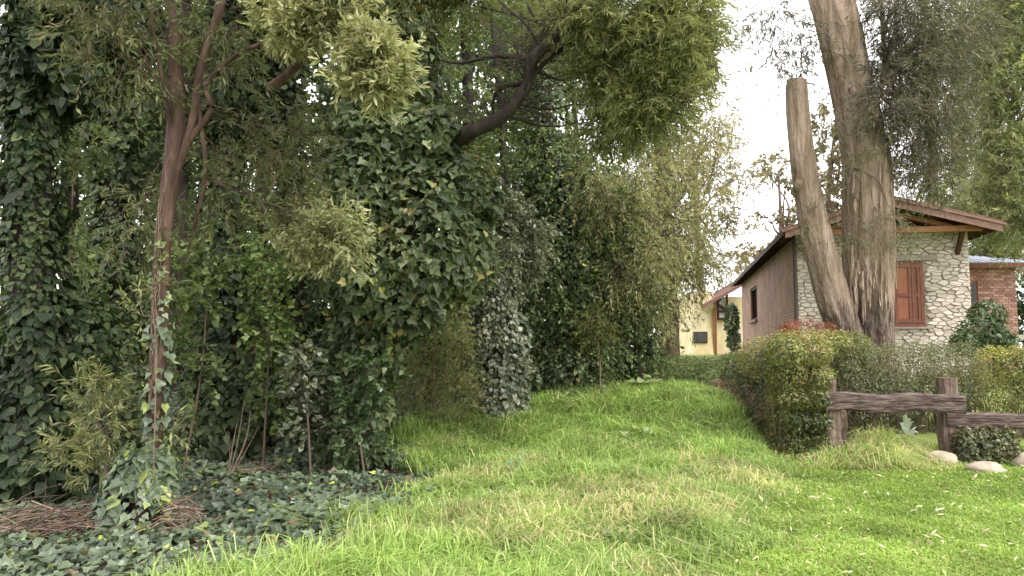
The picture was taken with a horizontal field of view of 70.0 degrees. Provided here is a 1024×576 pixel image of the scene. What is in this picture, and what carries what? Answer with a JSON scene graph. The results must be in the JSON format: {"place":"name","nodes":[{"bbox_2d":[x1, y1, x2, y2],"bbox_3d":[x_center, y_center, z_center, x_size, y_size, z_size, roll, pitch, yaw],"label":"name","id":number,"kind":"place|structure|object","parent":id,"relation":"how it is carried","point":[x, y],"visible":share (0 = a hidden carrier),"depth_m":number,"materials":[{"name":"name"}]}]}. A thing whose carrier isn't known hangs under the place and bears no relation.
{"place":"outdoors","nodes":[
{"label":"outdoors","id":0,"kind":"place"},
{"bbox_2d":[0,347,1023,575],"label":"ground","id":1,"kind":"structure","parent":0,"point":[932,434],"depth_m":7.52,"materials":[{"name":"soil"}]},
{"bbox_2d":[0,4,88,372],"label":"woodland tree","id":2,"kind":"object","parent":1,"relation":"on","point":[9,273],"depth_m":18.84,"materials":[{"name":"green plant"}]},
{"bbox_2d":[0,0,93,331],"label":"woodland tree","id":3,"kind":"object","parent":1,"relation":"on","point":[1,291],"visible":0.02,"depth_m":14.06,"materials":[{"name":"green plant"}]},
{"bbox_2d":[0,484,124,541],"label":"brushwood pile","id":4,"kind":"object","parent":1,"relation":"on","point":[67,524],"visible":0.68,"depth_m":5.98,"materials":[{"name":"brown wood"}]},
{"bbox_2d":[20,354,142,496],"bbox_3d":[-3.742,1.375,6.410,1.094,1.605,0.760,0,-5,0],"label":"wattle shrub","id":5,"kind":"object","parent":1,"relation":"on","point":[93,440],"visible":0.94,"depth_m":6.38,"materials":[{"name":"green plant"}]},
{"bbox_2d":[0,0,166,506],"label":"ivy tree","id":6,"kind":"object","parent":1,"relation":"on","point":[37,105],"visible":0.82,"depth_m":7.44,"materials":[{"name":"green plant"}]},
{"bbox_2d":[56,114,146,422],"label":"young tree","id":7,"kind":"object","parent":1,"relation":"on","point":[85,265],"visible":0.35,"depth_m":8.98,"materials":[{"name":"green plant"}]},
{"bbox_2d":[53,2,165,366],"bbox_3d":[-8.611,-4.102,15.616,3.801,12.738,3.844,-4,-6,41],"label":"woodland tree","id":8,"kind":"object","parent":1,"relation":"on","point":[76,197],"visible":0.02,"depth_m":14.93,"materials":[{"name":"green plant"}]},
{"bbox_2d":[62,0,166,455],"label":"ivy tree","id":9,"kind":"object","parent":1,"relation":"on","point":[126,176],"visible":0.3,"depth_m":10.27,"materials":[{"name":"green plant"}]},
{"bbox_2d":[118,268,191,523],"bbox_3d":[-3.018,0.959,6.126,0.633,2.377,0.566,0,-5,0],"label":"leafy shoot","id":10,"kind":"object","parent":1,"relation":"on","point":[140,330],"visible":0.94,"depth_m":6.15,"materials":[{"name":"green plant"}]},
{"bbox_2d":[76,0,261,391],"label":"woodland tree","id":11,"kind":"object","parent":1,"relation":"on","point":[185,180],"visible":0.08,"depth_m":14.59,"materials":[{"name":"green plant"}]},
{"bbox_2d":[130,491,208,539],"bbox_3d":[-2.841,1.875,6.157,0.604,0.377,1.116,2,-5,-21],"label":"brushwood pile","id":12,"kind":"object","parent":1,"relation":"on","point":[175,506],"visible":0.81,"depth_m":5.92,"materials":[{"name":"brown wood"}]},
{"bbox_2d":[135,217,250,470],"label":"young tree","id":13,"kind":"object","parent":1,"relation":"on","point":[194,285],"visible":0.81,"depth_m":8.83,"materials":[{"name":"green plant"}]},
{"bbox_2d":[153,0,275,335],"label":"woodland tree","id":14,"kind":"object","parent":1,"relation":"on","point":[193,190],"visible":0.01,"depth_m":20.13,"materials":[{"name":"green plant"}]},
{"bbox_2d":[159,0,285,467],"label":"ivy tree","id":15,"kind":"object","parent":1,"relation":"on","point":[226,414],"visible":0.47,"depth_m":9.89,"materials":[{"name":"green plant"}]},
{"bbox_2d":[1,0,473,545],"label":"wattle tree","id":16,"kind":"object","parent":1,"relation":"on","point":[375,62],"visible":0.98,"depth_m":6.21,"materials":[{"name":"green plant"}]},
{"bbox_2d":[161,0,315,377],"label":"woodland tree","id":17,"kind":"object","parent":1,"relation":"on","point":[264,296],"visible":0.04,"depth_m":15.31,"materials":[{"name":"green plant"}]},
{"bbox_2d":[224,404,257,478],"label":"bare shrub","id":18,"kind":"object","parent":1,"relation":"on","point":[233,468],"visible":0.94,"depth_m":8.69,"materials":[{"name":"brown plant"}]},
{"bbox_2d":[222,216,315,472],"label":"young tree","id":19,"kind":"object","parent":1,"relation":"on","point":[275,323],"visible":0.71,"depth_m":9.14,"materials":[{"name":"green plant"}]},
{"bbox_2d":[0,371,552,575],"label":"ground ivy","id":20,"kind":"object","parent":1,"relation":"on","point":[81,550],"visible":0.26,"depth_m":6.49,"materials":[{"name":"green plant"}]},
{"bbox_2d":[224,455,286,473],"bbox_3d":[-3.156,2.145,8.891,0.956,0.195,0.605,-2,-5,21],"label":"brushwood pile","id":21,"kind":"object","parent":20,"relation":"on","point":[256,468],"visible":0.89,"depth_m":8.81,"materials":[{"name":"brown wood"}]},
{"bbox_2d":[233,0,346,452],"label":"ivy tree","id":22,"kind":"object","parent":1,"relation":"on","point":[302,294],"visible":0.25,"depth_m":10.38,"materials":[{"name":"green plant"}]},
{"bbox_2d":[264,338,337,473],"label":"young tree","id":23,"kind":"object","parent":1,"relation":"on","point":[297,356],"visible":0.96,"depth_m":8.85,"materials":[{"name":"green plant"}]},
{"bbox_2d":[256,491,401,530],"bbox_3d":[-1.613,1.968,6.447,1.202,0.319,1.235,0,-5,0],"label":"weed","id":24,"kind":"object","parent":1,"relation":"on","point":[318,507],"visible":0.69,"depth_m":6.41,"materials":[{"name":"green plant"}]},
{"bbox_2d":[78,0,590,377],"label":"woods","id":25,"kind":"object","parent":1,"relation":"on","point":[452,46],"visible":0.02,"depth_m":25.06,"materials":[{"name":"green plant"}]},
{"bbox_2d":[307,47,416,374],"bbox_3d":[-3.392,-4.529,15.192,3.929,13.706,4.183,0,-5,0],"label":"woodland tree","id":26,"kind":"object","parent":1,"relation":"on","point":[312,91],"visible":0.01,"depth_m":15.08,"materials":[{"name":"green plant"}]},
{"bbox_2d":[322,325,422,478],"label":"young tree","id":27,"kind":"object","parent":1,"relation":"on","point":[354,392],"visible":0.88,"depth_m":8.77,"materials":[{"name":"green plant"}]},
{"bbox_2d":[322,22,472,378],"bbox_3d":[-2.605,-4.150,16.764,3.466,12.772,4.228,0,-5,0],"label":"woodland tree","id":28,"kind":"object","parent":1,"relation":"on","point":[401,220],"visible":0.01,"depth_m":16.33,"materials":[{"name":"green plant"}]},
{"bbox_2d":[294,0,510,473],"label":"ivy tree","id":29,"kind":"object","parent":1,"relation":"on","point":[412,296],"visible":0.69,"depth_m":8.96,"materials":[{"name":"green plant"}]},
{"bbox_2d":[391,324,452,392],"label":"sapling","id":30,"kind":"object","parent":1,"relation":"on","point":[415,361],"visible":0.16,"depth_m":11.10,"materials":[{"name":"green plant"}]},
{"bbox_2d":[389,303,493,426],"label":"sapling","id":31,"kind":"object","parent":1,"relation":"on","point":[433,354],"visible":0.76,"depth_m":11.22,"materials":[{"name":"green plant"}]},
{"bbox_2d":[369,1,526,409],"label":"woodland tree","id":32,"kind":"object","parent":1,"relation":"on","point":[453,56],"visible":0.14,"depth_m":13.56,"materials":[{"name":"green plant"}]},
{"bbox_2d":[107,376,810,575],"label":"long grass","id":33,"kind":"structure","parent":1,"relation":"on","point":[687,414],"depth_m":6.94,"materials":[{"name":"green plant"}]},
{"bbox_2d":[426,474,523,495],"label":"weed","id":34,"kind":"object","parent":1,"relation":"on","point":[431,488],"visible":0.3,"depth_m":7.53,"materials":[{"name":"green plant"}]},
{"bbox_2d":[433,0,540,373],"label":"woodland tree","id":35,"kind":"object","parent":1,"relation":"on","point":[465,82],"visible":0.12,"depth_m":17.17,"materials":[{"name":"green plant"}]},
{"bbox_2d":[443,175,563,419],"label":"ivy tree","id":36,"kind":"object","parent":1,"relation":"on","point":[504,327],"visible":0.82,"depth_m":11.77,"materials":[{"name":"green plant"}]},
{"bbox_2d":[497,451,532,466],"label":"weed","id":37,"kind":"object","parent":1,"relation":"on","point":[511,462],"visible":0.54,"depth_m":8.77,"materials":[{"name":"green plant"}]},
{"bbox_2d":[440,0,595,377],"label":"woodland tree","id":38,"kind":"object","parent":1,"relation":"on","point":[503,157],"visible":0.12,"depth_m":16.04,"materials":[{"name":"green plant"}]},
{"bbox_2d":[258,435,793,575],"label":"dry grass","id":39,"kind":"structure","parent":1,"relation":"on","point":[631,514],"depth_m":6.30,"materials":[{"name":"plant"}]},
{"bbox_2d":[480,0,582,361],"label":"woodland tree","id":40,"kind":"object","parent":1,"relation":"on","point":[515,124],"visible":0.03,"depth_m":19.75,"materials":[{"name":"green plant"}]},
{"bbox_2d":[377,0,753,411],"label":"wattle tree","id":41,"kind":"object","parent":1,"relation":"on","point":[652,64],"visible":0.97,"depth_m":8.62,"materials":[{"name":"green plant"}]},
{"bbox_2d":[551,384,616,399],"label":"weed","id":42,"kind":"object","parent":1,"relation":"on","point":[577,391],"visible":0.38,"depth_m":12.68,"materials":[{"name":"green plant"}]},
{"bbox_2d":[488,17,694,395],"bbox_3d":[1.548,-1.425,13.904,4.037,7.620,2.704,0,-5,0],"label":"ivy tree","id":43,"kind":"object","parent":1,"relation":"on","point":[564,364],"visible":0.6,"depth_m":13.52,"materials":[{"name":"green plant"}]},
{"bbox_2d":[563,300,622,390],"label":"sapling","id":44,"kind":"object","parent":1,"relation":"on","point":[588,324],"visible":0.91,"depth_m":13.00,"materials":[{"name":"green plant"}]},
{"bbox_2d":[508,2,689,353],"bbox_3d":[1.793,-3.662,18.801,4.221,12.649,3.953,-3,-6,36],"label":"woodland tree","id":45,"kind":"object","parent":1,"relation":"on","point":[575,112],"visible":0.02,"depth_m":18.65,"materials":[{"name":"green plant"}]},
{"bbox_2d":[603,527,636,547],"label":"weed","id":46,"kind":"object","parent":1,"relation":"on","point":[615,535],"visible":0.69,"depth_m":5.58,"materials":[{"name":"green plant"}]},
{"bbox_2d":[591,371,659,383],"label":"weed","id":47,"kind":"object","parent":1,"relation":"on","point":[655,376],"visible":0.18,"depth_m":13.64,"materials":[{"name":"green plant"}]},
{"bbox_2d":[558,151,710,383],"bbox_3d":[2.252,-0.268,13.521,2.919,4.810,2.454,0,-5,0],"label":"wattle tree","id":48,"kind":"object","parent":1,"relation":"on","point":[606,187],"visible":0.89,"depth_m":13.35,"materials":[{"name":"green plant"}]},
{"bbox_2d":[619,425,666,444],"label":"weed","id":49,"kind":"object","parent":1,"relation":"on","point":[645,429],"visible":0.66,"depth_m":10.19,"materials":[{"name":"green plant"}]},
{"bbox_2d":[627,373,662,387],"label":"weed","id":50,"kind":"object","parent":1,"relation":"on","point":[639,380],"visible":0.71,"depth_m":13.13,"materials":[{"name":"green plant"}]},
{"bbox_2d":[596,354,711,378],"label":"shrub","id":51,"kind":"object","parent":1,"relation":"on","point":[677,357],"visible":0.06,"depth_m":18.05,"materials":[{"name":"green plant"}]},
{"bbox_2d":[568,100,750,361],"bbox_3d":[3.351,-2.215,21.021,5.255,9.695,9.985,-3,-5,30],"label":"gum tree","id":52,"kind":"object","parent":1,"relation":"on","point":[701,147],"visible":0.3,"depth_m":22.67,"materials":[{"name":"green plant"}]},
{"bbox_2d":[615,76,774,296],"bbox_3d":[9.534,-4.561,39.958,9.453,16.711,7.004,0,-5,0],"label":"tree","id":53,"kind":"object","parent":1,"relation":"on","point":[730,216],"visible":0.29,"depth_m":39.61,"materials":[{"name":"green plant"}]},
{"bbox_2d":[655,351,755,384],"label":"hedge","id":54,"kind":"object","parent":1,"relation":"on","point":[722,362],"visible":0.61,"depth_m":15.15,"materials":[{"name":"green plant"}]},
{"bbox_2d":[678,284,742,354],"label":"yellow house","id":55,"kind":"structure","parent":1,"relation":"on","point":[708,339],"depth_m":37.07,"materials":[{"name":"paint"}]},
{"bbox_2d":[693,332,707,342],"bbox_3d":[9.511,2.487,36.879,0.701,0.564,0.100,0,-5,0],"label":"window","id":56,"kind":"structure","parent":55,"relation":"in","point":[699,337],"depth_m":36.83,"materials":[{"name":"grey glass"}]},
{"bbox_2d":[723,302,741,352],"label":"shrub","id":57,"kind":"object","parent":1,"relation":"on","point":[731,345],"visible":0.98,"depth_m":32.78,"materials":[{"name":"green plant"}]},
{"bbox_2d":[707,378,783,437],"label":"earth bank","id":58,"kind":"structure","parent":1,"relation":"on","point":[719,382],"depth_m":12.50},
{"bbox_2d":[720,344,800,443],"bbox_3d":[4.180,1.726,12.378,1.016,1.549,3.637,0,-5,0],"label":"hedge","id":59,"kind":"object","parent":1,"relation":"on","point":[754,383],"visible":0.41,"depth_m":11.99,"materials":[{"name":"green plant"}]},
{"bbox_2d":[726,144,821,271],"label":"tree","id":60,"kind":"object","parent":1,"relation":"on","point":[781,220],"visible":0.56,"depth_m":44.79,"materials":[{"name":"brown plant"}]},
{"bbox_2d":[733,328,857,455],"bbox_3d":[4.439,1.580,10.994,1.793,1.964,2.431,0,-5,0],"label":"hedge","id":61,"kind":"object","parent":1,"relation":"on","point":[807,409],"visible":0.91,"depth_m":10.29,"materials":[{"name":"green plant"}]},
{"bbox_2d":[775,317,837,355],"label":"shrub","id":62,"kind":"object","parent":1,"relation":"on","point":[786,325],"visible":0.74,"depth_m":12.47,"materials":[{"name":"red plant"}]},
{"bbox_2d":[790,98,906,213],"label":"tree","id":63,"kind":"object","parent":1,"relation":"on","point":[835,146],"visible":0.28,"depth_m":29.89,"materials":[{"name":"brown plant"}]},
{"bbox_2d":[824,329,872,424],"bbox_3d":[5.545,1.485,12.094,0.806,1.626,1.300,-2,-5,24],"label":"hedge","id":64,"kind":"object","parent":1,"relation":"on","point":[857,339],"visible":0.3,"depth_m":11.82,"materials":[{"name":"green plant"}]},
{"bbox_2d":[731,196,1006,375],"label":"stone house","id":65,"kind":"structure","parent":1,"relation":"on","point":[932,297],"depth_m":17.53,"materials":[{"name":"beige stone"}]},
{"bbox_2d":[748,286,757,323],"bbox_3d":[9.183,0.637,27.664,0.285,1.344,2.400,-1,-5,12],"label":"slit window","id":66,"kind":"structure","parent":65,"relation":"in","point":[754,291],"depth_m":28.45,"materials":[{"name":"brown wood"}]},
{"bbox_2d":[894,261,930,328],"bbox_3d":[9.427,0.161,17.581,1.020,1.640,0.230,-1,-5,12],"label":"window","id":67,"kind":"structure","parent":65,"relation":"in","point":[909,306],"depth_m":17.56,"materials":[{"name":"red wood"}]},
{"bbox_2d":[721,0,1022,391],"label":"gum tree","id":68,"kind":"object","parent":1,"relation":"on","point":[854,291],"visible":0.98,"depth_m":13.22,"materials":[{"name":"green plant"}]},
{"bbox_2d":[830,360,920,440],"bbox_3d":[5.407,1.726,11.000,1.270,1.296,1.005,0,-5,0],"label":"hedge","id":69,"kind":"object","parent":1,"relation":"on","point":[885,422],"visible":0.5,"depth_m":10.86,"materials":[{"name":"green plant"}]},
{"bbox_2d":[774,417,1014,471],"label":"tussock grass","id":70,"kind":"structure","parent":1,"relation":"on","point":[882,449],"depth_m":9.57,"materials":[{"name":"green plant"}]},
{"bbox_2d":[826,339,988,434],"bbox_3d":[6.287,1.583,11.639,2.810,1.526,1.362,0,-5,0],"label":"hedge","id":71,"kind":"object","parent":1,"relation":"on","point":[924,377],"visible":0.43,"depth_m":11.37,"materials":[{"name":"green plant"}]},
{"bbox_2d":[900,414,924,438],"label":"variegated plant","id":72,"kind":"object","parent":1,"relation":"on","point":[906,424],"visible":0.92,"depth_m":10.37,"materials":[{"name":"green plant"}]},
{"bbox_2d":[821,377,1023,456],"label":"rail fence","id":73,"kind":"object","parent":1,"relation":"on","point":[946,403],"visible":0.75,"depth_m":9.95,"materials":[{"name":"brown wood"}]},
{"bbox_2d":[892,0,972,204],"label":"tree","id":74,"kind":"object","parent":1,"relation":"on","point":[930,139],"visible":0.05,"depth_m":32.78,"materials":[{"name":"green plant"}]},
{"bbox_2d":[923,450,957,464],"bbox_3d":[5.738,2.310,9.799,0.417,0.260,0.318,-2,-5,20],"label":"rock","id":75,"kind":"object","parent":1,"relation":"on","point":[949,456],"visible":0.46,"depth_m":9.70,"materials":[{"name":"beige stone"}]},
{"bbox_2d":[900,0,1012,201],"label":"tree","id":76,"kind":"object","parent":1,"relation":"on","point":[958,141],"visible":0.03,"depth_m":34.85,"materials":[{"name":"green plant"}]},
{"bbox_2d":[912,137,1023,291],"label":"conifer tree","id":77,"kind":"object","parent":1,"relation":"on","point":[990,255],"visible":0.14,"depth_m":26.38,"materials":[{"name":"green plant"}]},
{"bbox_2d":[928,0,1023,276],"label":"conifer tree","id":78,"kind":"object","parent":1,"relation":"on","point":[1007,204],"visible":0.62,"depth_m":18.10,"materials":[{"name":"green plant"}]},
{"bbox_2d":[948,298,1022,389],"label":"shrub","id":79,"kind":"object","parent":1,"relation":"on","point":[1002,333],"visible":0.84,"depth_m":14.38,"materials":[{"name":"green plant"}]},
{"bbox_2d":[964,461,1006,473],"bbox_3d":[6.034,2.311,9.303,0.513,0.218,0.308,0,-5,0],"label":"rock","id":80,"kind":"object","parent":1,"relation":"on","point":[985,466],"visible":0.63,"depth_m":9.21,"materials":[{"name":"beige stone"}]},
{"bbox_2d":[949,425,1023,464],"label":"hedge","id":81,"kind":"object","parent":1,"relation":"on","point":[971,447],"visible":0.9,"depth_m":9.81,"materials":[{"name":"green plant"}]},
{"bbox_2d":[965,4,1023,177],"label":"tree","id":82,"kind":"object","parent":1,"relation":"on","point":[998,128],"visible":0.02,"depth_m":36.83,"materials":[{"name":"green plant"}]},
{"bbox_2d":[967,344,1023,438],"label":"hedge","id":83,"kind":"object","parent":1,"relation":"on","point":[1010,381],"visible":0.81,"depth_m":11.31,"materials":[{"name":"green plant"}]},
{"bbox_2d":[969,255,1023,370],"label":"brick annex","id":84,"kind":"object","parent":1,"relation":"on","point":[989,282],"visible":0.31,"depth_m":19.55,"materials":[{"name":"red brick"}]},
{"bbox_2d":[970,282,977,306],"bbox_3d":[12.378,0.167,19.631,0.228,0.678,0.073,0,-5,3],"label":"window","id":85,"kind":"structure","parent":84,"relation":"in","point":[974,290],"depth_m":19.60,"materials":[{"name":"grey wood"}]},
{"bbox_2d":[992,335,1023,384],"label":"garden bench","id":86,"kind":"object","parent":1,"relation":"on","point":[1021,337],"visible":0.17,"depth_m":15.20,"materials":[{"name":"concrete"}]},
{"bbox_2d":[1011,452,1023,467],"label":"rock","id":87,"kind":"object","parent":1,"relation":"on","point":[1018,461],"visible":0.66,"depth_m":9.53,"materials":[{"name":"beige stone"}]},
{"bbox_2d":[1015,256,1023,361],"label":"tall shrub","id":88,"kind":"object","parent":1,"relation":"on","point":[1020,307],"visible":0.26,"depth_m":23.28,"materials":[{"name":"green plant"}]},
{"bbox_2d":[0,0,1023,346],"label":"sky","id":89,"kind":"structure","parent":0,"point":[766,130],"materials":[{"name":"white"}]},
{"bbox_2d":[705,445,1023,575],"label":"lawn","id":90,"kind":"structure","parent":0,"point":[996,519],"depth_m":6.48,"materials":[{"name":"green plant"}]},
{"bbox_2d":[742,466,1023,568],"bbox_3d":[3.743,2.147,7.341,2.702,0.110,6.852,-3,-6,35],"label":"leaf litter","id":91,"kind":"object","parent":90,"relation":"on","point":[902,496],"visible":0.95,"depth_m":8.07,"materials":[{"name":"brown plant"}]}
]}

